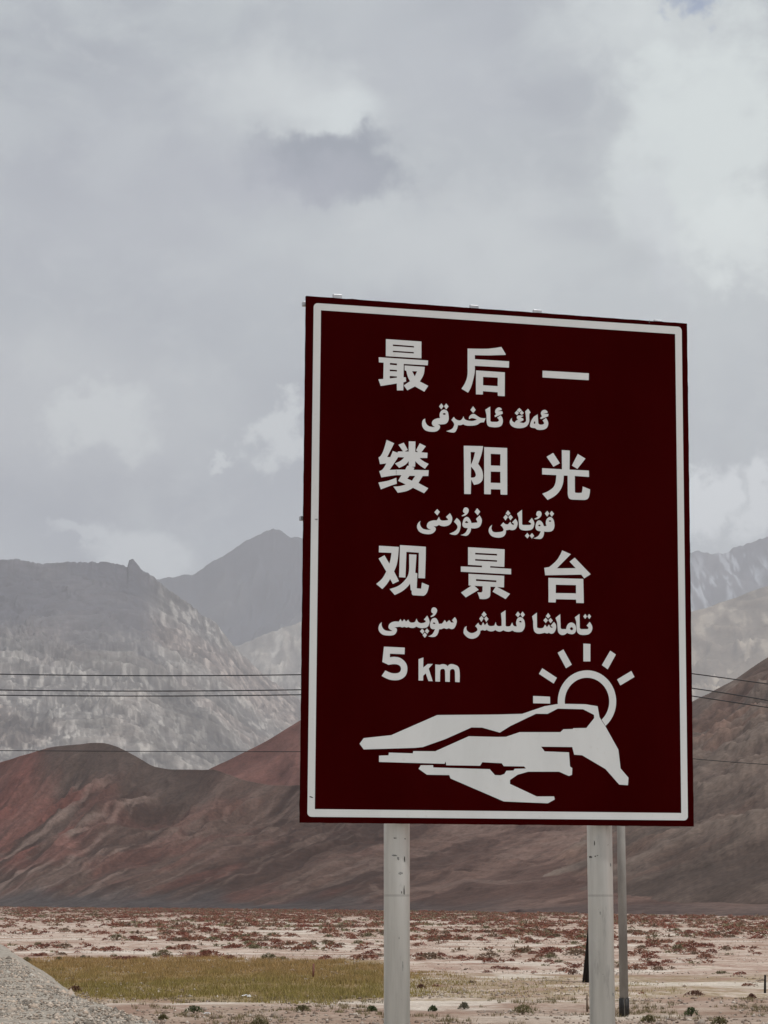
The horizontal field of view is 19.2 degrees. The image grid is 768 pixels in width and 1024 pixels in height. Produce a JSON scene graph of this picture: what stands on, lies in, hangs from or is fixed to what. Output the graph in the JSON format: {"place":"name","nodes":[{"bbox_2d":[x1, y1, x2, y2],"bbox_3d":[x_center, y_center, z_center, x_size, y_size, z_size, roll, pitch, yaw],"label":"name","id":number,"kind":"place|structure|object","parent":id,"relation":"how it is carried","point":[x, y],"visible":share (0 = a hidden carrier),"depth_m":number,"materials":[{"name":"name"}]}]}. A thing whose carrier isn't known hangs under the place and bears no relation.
{"place":"outdoors","nodes":[
{"label":"outdoors","id":0,"kind":"place"},
{"bbox_2d":[0,944,154,1023],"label":"gravel embankment","id":1,"kind":"structure","parent":0,"point":[5,951],"depth_m":34.99,"materials":[{"name":"gravel"}]},
{"bbox_2d":[0,956,159,1023],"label":"loose gravel","id":2,"kind":"structure","parent":1,"relation":"on","point":[58,992],"depth_m":32.83,"materials":[{"name":"grey gravel"}]},
{"bbox_2d":[0,559,300,769],"bbox_3d":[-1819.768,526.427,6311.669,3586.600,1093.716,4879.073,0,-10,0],"label":"rocky mountain","id":3,"kind":"structure","parent":0,"point":[90,618],"depth_m":6332.26,"materials":[{"name":"grey stone"}]},
{"bbox_2d":[156,528,302,645],"bbox_3d":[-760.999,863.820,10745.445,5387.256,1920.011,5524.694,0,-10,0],"label":"dark mountain peak","id":4,"kind":"structure","parent":0,"point":[247,591],"depth_m":11528.00,"materials":[{"name":"grey stone"}]},
{"bbox_2d":[209,720,300,785],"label":"red cone hill","id":5,"kind":"structure","parent":0,"point":[274,768],"depth_m":1211.68,"materials":[{"name":"soil"}]},
{"bbox_2d":[234,621,301,699],"bbox_3d":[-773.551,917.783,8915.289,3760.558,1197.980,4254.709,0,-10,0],"label":"pale valley slope","id":6,"kind":"structure","parent":0,"point":[275,652],"depth_m":9552.98,"materials":[{"name":"grey stone"}]},
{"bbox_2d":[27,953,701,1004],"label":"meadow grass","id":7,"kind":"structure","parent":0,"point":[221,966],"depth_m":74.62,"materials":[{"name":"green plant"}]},
{"bbox_2d":[0,743,767,915],"bbox_3d":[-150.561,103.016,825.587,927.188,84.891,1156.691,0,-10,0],"label":"gullied brown hill","id":8,"kind":"structure","parent":0,"point":[88,825],"depth_m":876.61,"materials":[{"name":"soil"}]},
{"bbox_2d":[0,907,767,1023],"bbox_3d":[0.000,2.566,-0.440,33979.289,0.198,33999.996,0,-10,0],"label":"salt plain","id":9,"kind":"structure","parent":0,"point":[725,987],"depth_m":85.54,"materials":[{"name":"soil"}]},
{"bbox_2d":[14,946,28,950],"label":"desert shrub","id":10,"kind":"object","parent":9,"relation":"on","point":[21,949],"visible":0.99,"depth_m":117.95,"materials":[{"name":"brown plant"}]},
{"bbox_2d":[28,953,46,955],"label":"desert shrub","id":11,"kind":"object","parent":9,"relation":"on","point":[37,954],"visible":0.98,"depth_m":108.25,"materials":[{"name":"brown plant"}]},
{"bbox_2d":[38,943,54,947],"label":"desert shrub","id":12,"kind":"object","parent":9,"relation":"on","point":[45,945],"visible":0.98,"depth_m":127.50,"materials":[{"name":"brown plant"}]},
{"bbox_2d":[54,943,72,946],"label":"desert shrub","id":13,"kind":"object","parent":9,"relation":"on","point":[61,945],"visible":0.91,"depth_m":128.72,"materials":[{"name":"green plant"}]},
{"bbox_2d":[56,928,70,931],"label":"desert shrub","id":14,"kind":"object","parent":9,"relation":"on","point":[64,929],"visible":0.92,"depth_m":188.26,"materials":[{"name":"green plant"}]},
{"bbox_2d":[69,985,81,991],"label":"shrub","id":15,"kind":"object","parent":9,"relation":"on","point":[75,988],"visible":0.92,"depth_m":65.91,"materials":[{"name":"brown plant"}]},
{"bbox_2d":[103,946,122,951],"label":"desert shrub","id":16,"kind":"object","parent":9,"relation":"on","point":[110,949],"visible":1,"depth_m":114.96,"materials":[{"name":"brown plant"}]},
{"bbox_2d":[110,934,125,938],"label":"desert shrub","id":17,"kind":"object","parent":9,"relation":"on","point":[114,935],"visible":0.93,"depth_m":153.45,"materials":[{"name":"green plant"}]},
{"bbox_2d":[112,956,130,959],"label":"desert shrub","id":18,"kind":"object","parent":9,"relation":"on","point":[124,957],"visible":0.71,"depth_m":99.85,"materials":[{"name":"brown plant"}]},
{"bbox_2d":[151,951,161,956],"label":"desert shrub","id":19,"kind":"object","parent":9,"relation":"on","point":[155,954],"visible":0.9,"depth_m":106.25,"materials":[{"name":"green plant"}]},
{"bbox_2d":[157,1014,168,1019],"bbox_3d":[-4.877,11.141,50.232,0.310,0.156,0.237,0,-10,0],"label":"shrub","id":20,"kind":"object","parent":9,"relation":"on","point":[162,1016],"visible":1,"depth_m":50.24,"materials":[{"name":"green plant"}]},
{"bbox_2d":[172,936,183,940],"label":"desert shrub","id":21,"kind":"object","parent":9,"relation":"on","point":[177,939],"visible":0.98,"depth_m":147.76,"materials":[{"name":"brown plant"}]},
{"bbox_2d":[175,944,190,949],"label":"desert shrub","id":22,"kind":"object","parent":9,"relation":"on","point":[182,947],"visible":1,"depth_m":117.78,"materials":[{"name":"brown plant"}]},
{"bbox_2d":[178,931,188,935],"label":"desert shrub","id":23,"kind":"object","parent":9,"relation":"on","point":[182,933],"visible":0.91,"depth_m":169.62,"materials":[{"name":"brown plant"}]},
{"bbox_2d":[183,1005,203,1012],"bbox_3d":[-4.463,11.590,53.071,0.550,0.220,0.468,0,-10,0],"label":"shrub","id":24,"kind":"object","parent":9,"relation":"on","point":[194,1007],"visible":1,"depth_m":53.06,"materials":[{"name":"green plant"}]},
{"bbox_2d":[194,935,204,939],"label":"desert shrub","id":25,"kind":"object","parent":9,"relation":"on","point":[199,937],"visible":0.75,"depth_m":152.94,"materials":[{"name":"brown plant"}]},
{"bbox_2d":[196,949,217,954],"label":"desert shrub","id":26,"kind":"object","parent":9,"relation":"on","point":[207,951],"visible":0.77,"depth_m":109.93,"materials":[{"name":"brown plant"}]},
{"bbox_2d":[206,936,219,940],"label":"desert shrub","id":27,"kind":"object","parent":9,"relation":"on","point":[213,938],"visible":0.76,"depth_m":149.83,"materials":[{"name":"brown plant"}]},
{"bbox_2d":[220,937,234,940],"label":"desert shrub","id":28,"kind":"object","parent":9,"relation":"on","point":[227,939],"visible":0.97,"depth_m":145.84,"materials":[{"name":"brown plant"}]},
{"bbox_2d":[224,944,235,948],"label":"desert shrub","id":29,"kind":"object","parent":9,"relation":"on","point":[230,945],"visible":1,"depth_m":121.84,"materials":[{"name":"brown plant"}]},
{"bbox_2d":[243,943,264,948],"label":"desert shrub","id":30,"kind":"object","parent":9,"relation":"on","point":[249,946],"visible":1,"depth_m":122.56,"materials":[{"name":"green plant"}]},
{"bbox_2d":[250,1018,268,1023],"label":"shrub","id":31,"kind":"object","parent":9,"relation":"on","point":[256,1021],"visible":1,"depth_m":47.66,"materials":[{"name":"green plant"}]},
{"bbox_2d":[256,942,270,946],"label":"desert shrub","id":32,"kind":"object","parent":9,"relation":"on","point":[262,944],"visible":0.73,"depth_m":127.14,"materials":[{"name":"brown plant"}]},
{"bbox_2d":[261,953,279,958],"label":"desert shrub","id":33,"kind":"object","parent":9,"relation":"on","point":[266,956],"visible":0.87,"depth_m":101.56,"materials":[{"name":"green plant"}]},
{"bbox_2d":[269,940,285,944],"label":"desert shrub","id":34,"kind":"object","parent":9,"relation":"on","point":[278,941],"visible":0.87,"depth_m":135.90,"materials":[{"name":"brown plant"}]},
{"bbox_2d":[286,940,298,944],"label":"desert shrub","id":35,"kind":"object","parent":9,"relation":"on","point":[292,942],"visible":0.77,"depth_m":134.10,"materials":[{"name":"brown plant"}]},
{"bbox_2d":[291,945,305,950],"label":"desert shrub","id":36,"kind":"object","parent":9,"relation":"on","point":[297,947],"visible":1,"depth_m":119.35,"materials":[{"name":"brown plant"}]},
{"bbox_2d":[295,1005,310,1011],"bbox_3d":[-1.931,11.655,53.475,0.414,0.200,0.488,3,-10,-17],"label":"shrub","id":37,"kind":"object","parent":9,"relation":"on","point":[300,1008],"visible":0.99,"depth_m":53.38,"materials":[{"name":"green plant"}]},
{"bbox_2d":[302,944,317,949],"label":"desert shrub","id":38,"kind":"object","parent":9,"relation":"on","point":[308,946],"visible":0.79,"depth_m":122.88,"materials":[{"name":"brown plant"}]},
{"bbox_2d":[306,940,318,944],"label":"desert shrub","id":39,"kind":"object","parent":9,"relation":"on","point":[314,942],"visible":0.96,"depth_m":132.07,"materials":[{"name":"brown plant"}]},
{"bbox_2d":[352,954,375,959],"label":"desert shrub","id":40,"kind":"object","parent":9,"relation":"on","point":[358,956],"visible":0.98,"depth_m":100.30,"materials":[{"name":"brown plant"}]},
{"bbox_2d":[366,1005,376,1011],"bbox_3d":[-0.292,11.884,54.484,0.300,0.182,0.326,0,-10,0],"label":"shrub","id":41,"kind":"object","parent":9,"relation":"on","point":[372,1008],"visible":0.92,"depth_m":54.41,"materials":[{"name":"green plant"}]},
{"bbox_2d":[0,906,767,993],"bbox_3d":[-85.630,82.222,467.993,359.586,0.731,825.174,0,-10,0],"label":"distant scrub","id":42,"kind":"object","parent":9,"relation":"on","point":[275,916],"visible":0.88,"depth_m":250.46,"materials":[{"name":"brown plant"}]},
{"bbox_2d":[0,922,767,1023],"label":"scattered stones","id":43,"kind":"object","parent":9,"relation":"on","point":[356,1014],"visible":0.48,"depth_m":60.49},
{"bbox_2d":[88,995,767,1023],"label":"dry tufts","id":44,"kind":"object","parent":9,"relation":"on","point":[447,1020],"visible":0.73,"depth_m":54.78,"materials":[{"name":"brown plant"}]},
{"bbox_2d":[415,952,445,959],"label":"desert shrub","id":45,"kind":"object","parent":9,"relation":"on","point":[432,954],"visible":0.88,"depth_m":101.03,"materials":[{"name":"brown plant"}]},
{"bbox_2d":[422,931,438,934],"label":"desert shrub","id":46,"kind":"object","parent":9,"relation":"on","point":[430,932],"visible":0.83,"depth_m":174.94,"materials":[{"name":"brown plant"}]},
{"bbox_2d":[428,1004,437,1010],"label":"shrub","id":47,"kind":"object","parent":9,"relation":"on","point":[432,1008],"visible":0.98,"depth_m":54.42,"materials":[{"name":"green plant"}]},
{"bbox_2d":[458,1001,469,1008],"bbox_3d":[1.977,12.118,55.881,0.344,0.205,0.269,4,-10,-21],"label":"shrub","id":48,"kind":"object","parent":9,"relation":"on","point":[464,1004],"visible":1,"depth_m":55.88,"materials":[{"name":"green plant"}]},
{"bbox_2d":[477,952,500,956],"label":"desert shrub","id":49,"kind":"object","parent":9,"relation":"on","point":[488,953],"visible":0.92,"depth_m":107.27,"materials":[{"name":"brown plant"}]},
{"bbox_2d":[482,957,498,962],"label":"desert shrub","id":50,"kind":"object","parent":9,"relation":"on","point":[488,960],"visible":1,"depth_m":94.08,"materials":[{"name":"brown plant"}]},
{"bbox_2d":[299,294,693,1023],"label":"road sign","id":51,"kind":"object","parent":9,"relation":"on","point":[495,624],"visible":1,"depth_m":13.14,"materials":[{"name":"metal"}]},
{"bbox_2d":[507,947,531,952],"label":"desert shrub","id":52,"kind":"object","parent":9,"relation":"on","point":[526,949],"visible":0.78,"depth_m":115.19,"materials":[{"name":"brown plant"}]},
{"bbox_2d":[509,1003,534,1014],"bbox_3d":[3.249,11.671,53.396,0.657,0.284,0.487,0,-10,0],"label":"shrub","id":53,"kind":"object","parent":9,"relation":"on","point":[525,1009],"visible":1,"depth_m":53.42,"materials":[{"name":"green plant"}]},
{"bbox_2d":[524,957,541,961],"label":"desert shrub","id":54,"kind":"object","parent":9,"relation":"on","point":[533,959],"visible":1,"depth_m":94.76,"materials":[{"name":"brown plant"}]},
{"bbox_2d":[526,939,539,943],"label":"desert shrub","id":55,"kind":"object","parent":9,"relation":"on","point":[532,941],"visible":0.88,"depth_m":138.88,"materials":[{"name":"brown plant"}]},
{"bbox_2d":[534,953,547,957],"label":"desert shrub","id":56,"kind":"object","parent":9,"relation":"on","point":[540,955],"visible":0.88,"depth_m":105.21,"materials":[{"name":"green plant"}]},
{"bbox_2d":[539,950,552,954],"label":"desert shrub","id":57,"kind":"object","parent":9,"relation":"on","point":[543,951],"visible":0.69,"depth_m":109.28,"materials":[{"name":"brown plant"}]},
{"bbox_2d":[539,954,558,958],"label":"desert shrub","id":58,"kind":"object","parent":9,"relation":"on","point":[550,956],"visible":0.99,"depth_m":103.29,"materials":[{"name":"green plant"}]},
{"bbox_2d":[539,946,564,952],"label":"desert shrub","id":59,"kind":"object","parent":9,"relation":"on","point":[551,948],"visible":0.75,"depth_m":113.38,"materials":[{"name":"brown plant"}]},
{"bbox_2d":[555,967,569,971],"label":"desert shrub","id":60,"kind":"object","parent":9,"relation":"on","point":[563,968],"visible":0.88,"depth_m":85.43,"materials":[{"name":"brown plant"}]},
{"bbox_2d":[561,949,584,955],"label":"desert shrub","id":61,"kind":"object","parent":9,"relation":"on","point":[577,951],"visible":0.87,"depth_m":108.26,"materials":[{"name":"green plant"}]},
{"bbox_2d":[568,968,580,974],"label":"shrub","id":62,"kind":"object","parent":9,"relation":"on","point":[571,972],"visible":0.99,"depth_m":80.36,"materials":[{"name":"brown plant"}]},
{"bbox_2d":[582,930,588,982],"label":"strut","id":63,"kind":"object","parent":9,"relation":"on","point":[586,971],"depth_m":73.37,"materials":[{"name":"black metal"}]},
{"bbox_2d":[586,995,587,1011],"bbox_3d":[4.895,11.889,54.824,0.055,0.502,0.055,-4,-10,22],"label":"stake","id":64,"kind":"object","parent":9,"relation":"on","point":[586,1003],"visible":0.65,"depth_m":54.81,"materials":[{"name":"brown wood"}]},
{"bbox_2d":[617,826,628,1016],"bbox_3d":[5.522,7.421,53.007,0.238,9.050,1.500,-1,-10,7],"label":"utility pole","id":65,"kind":"object","parent":9,"relation":"on","point":[623,948],"visible":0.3,"depth_m":52.57,"materials":[{"name":"concrete"}]},
{"bbox_2d":[0,694,767,707],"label":"power line","id":66,"kind":"object","parent":65,"relation":"attached to","point":[257,695],"visible":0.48,"depth_m":55.27,"materials":[{"name":"black metal"}]},
{"bbox_2d":[0,688,767,700],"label":"power line","id":67,"kind":"object","parent":65,"relation":"attached to","point":[262,690],"visible":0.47,"depth_m":54.19,"materials":[{"name":"black metal"}]},
{"bbox_2d":[0,673,767,683],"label":"power line","id":68,"kind":"object","parent":65,"relation":"attached to","point":[271,675],"visible":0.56,"depth_m":54.81,"materials":[{"name":"black metal"}]},
{"bbox_2d":[0,750,767,764],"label":"power line","id":69,"kind":"object","parent":65,"relation":"attached to","point":[268,751],"visible":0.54,"depth_m":54.55,"materials":[{"name":"black metal"}]},
{"bbox_2d":[628,964,647,969],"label":"desert shrub","id":70,"kind":"object","parent":9,"relation":"on","point":[636,966],"visible":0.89,"depth_m":86.92,"materials":[{"name":"brown plant"}]},
{"bbox_2d":[631,948,646,953],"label":"desert shrub","id":71,"kind":"object","parent":9,"relation":"on","point":[639,950],"visible":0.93,"depth_m":108.80,"materials":[{"name":"brown plant"}]},
{"bbox_2d":[634,945,647,948],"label":"desert shrub","id":72,"kind":"object","parent":9,"relation":"on","point":[641,946],"visible":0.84,"depth_m":121.68,"materials":[{"name":"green plant"}]},
{"bbox_2d":[638,1014,655,1022],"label":"shrub","id":73,"kind":"object","parent":9,"relation":"on","point":[648,1018],"visible":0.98,"depth_m":49.61,"materials":[{"name":"green plant"}]},
{"bbox_2d":[641,952,659,958],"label":"desert shrub","id":74,"kind":"object","parent":9,"relation":"on","point":[643,955],"visible":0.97,"depth_m":101.86,"materials":[{"name":"brown plant"}]},
{"bbox_2d":[645,943,662,946],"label":"desert shrub","id":75,"kind":"object","parent":9,"relation":"on","point":[651,945],"visible":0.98,"depth_m":125.24,"materials":[{"name":"brown plant"}]},
{"bbox_2d":[641,960,669,966],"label":"desert shrub","id":76,"kind":"object","parent":9,"relation":"on","point":[656,963],"visible":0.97,"depth_m":90.50,"materials":[{"name":"brown plant"}]},
{"bbox_2d":[650,966,666,970],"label":"desert shrub","id":77,"kind":"object","parent":9,"relation":"on","point":[655,968],"visible":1,"depth_m":86.59,"materials":[{"name":"brown plant"}]},
{"bbox_2d":[661,959,674,962],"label":"desert shrub","id":78,"kind":"object","parent":9,"relation":"on","point":[665,960],"visible":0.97,"depth_m":94.77,"materials":[{"name":"brown plant"}]},
{"bbox_2d":[670,944,685,949],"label":"desert shrub","id":79,"kind":"object","parent":9,"relation":"on","point":[679,946],"visible":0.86,"depth_m":121.07,"materials":[{"name":"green plant"}]},
{"bbox_2d":[684,1007,700,1015],"bbox_3d":[7.021,11.447,52.142,0.374,0.238,0.430,1,-10,-8],"label":"shrub","id":80,"kind":"object","parent":9,"relation":"on","point":[691,1011],"visible":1,"depth_m":52.08,"materials":[{"name":"green plant"}]},
{"bbox_2d":[685,948,699,952],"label":"desert shrub","id":81,"kind":"object","parent":9,"relation":"on","point":[691,950],"visible":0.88,"depth_m":114.03,"materials":[{"name":"brown plant"}]},
{"bbox_2d":[685,990,705,995],"bbox_3d":[8.691,13.400,63.440,0.636,0.191,0.510,3,-10,-17],"label":"shrub","id":82,"kind":"object","parent":9,"relation":"on","point":[695,992],"visible":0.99,"depth_m":63.43,"materials":[{"name":"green plant"}]},
{"bbox_2d":[682,942,709,947],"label":"desert shrub","id":83,"kind":"object","parent":9,"relation":"on","point":[697,944],"visible":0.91,"depth_m":125.13,"materials":[{"name":"brown plant"}]},
{"bbox_2d":[696,952,715,958],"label":"desert shrub","id":84,"kind":"object","parent":9,"relation":"on","point":[706,956],"visible":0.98,"depth_m":102.11,"materials":[{"name":"brown plant"}]},
{"bbox_2d":[700,942,714,946],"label":"desert shrub","id":85,"kind":"object","parent":9,"relation":"on","point":[710,945],"visible":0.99,"depth_m":125.56,"materials":[{"name":"brown plant"}]},
{"bbox_2d":[706,948,717,952],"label":"desert shrub","id":86,"kind":"object","parent":9,"relation":"on","point":[714,950],"visible":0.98,"depth_m":113.09,"materials":[{"name":"brown plant"}]},
{"bbox_2d":[711,1016,727,1023],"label":"shrub","id":87,"kind":"object","parent":9,"relation":"on","point":[721,1021],"visible":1,"depth_m":48.19,"materials":[{"name":"green plant"}]},
{"bbox_2d":[715,970,731,973],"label":"desert shrub","id":88,"kind":"object","parent":9,"relation":"on","point":[720,972],"visible":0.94,"depth_m":81.57,"materials":[{"name":"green plant"}]},
{"bbox_2d":[720,945,731,950],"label":"desert shrub","id":89,"kind":"object","parent":9,"relation":"on","point":[727,948],"visible":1,"depth_m":119.47,"materials":[{"name":"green plant"}]},
{"bbox_2d":[724,934,738,937],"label":"desert shrub","id":90,"kind":"object","parent":9,"relation":"on","point":[731,936],"visible":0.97,"depth_m":163.63,"materials":[{"name":"brown plant"}]},
{"bbox_2d":[726,931,738,934],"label":"desert shrub","id":91,"kind":"object","parent":9,"relation":"on","point":[734,932],"visible":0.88,"depth_m":170.90,"materials":[{"name":"brown plant"}]},
{"bbox_2d":[746,993,756,997],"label":"shrub","id":92,"kind":"object","parent":9,"relation":"on","point":[751,995],"visible":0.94,"depth_m":62.05,"materials":[{"name":"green plant"}]},
{"bbox_2d":[764,975,765,992],"bbox_3d":[10.791,13.427,64.463,0.083,0.616,0.069,-4,-10,22],"label":"stake","id":93,"kind":"object","parent":9,"relation":"on","point":[764,983],"visible":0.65,"depth_m":64.45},
{"bbox_2d":[0,0,767,578],"label":"sky","id":94,"kind":"structure","parent":0,"point":[178,177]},
{"bbox_2d":[540,658,767,903],"bbox_3d":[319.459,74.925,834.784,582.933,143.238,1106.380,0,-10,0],"label":"brown hillside","id":95,"kind":"structure","parent":0,"point":[717,851],"depth_m":588.06,"materials":[{"name":"soil"}]},
{"bbox_2d":[690,537,767,611],"bbox_3d":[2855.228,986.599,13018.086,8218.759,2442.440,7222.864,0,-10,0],"label":"snowy mountain range","id":96,"kind":"structure","parent":0,"point":[732,573],"depth_m":14310.24,"materials":[{"name":"grey stone"}]},
{"bbox_2d":[691,586,767,701],"bbox_3d":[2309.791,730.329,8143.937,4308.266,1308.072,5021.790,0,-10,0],"label":"pale brown mountain","id":97,"kind":"structure","parent":0,"point":[729,638],"depth_m":8823.50,"materials":[{"name":"stone"}]}
]}

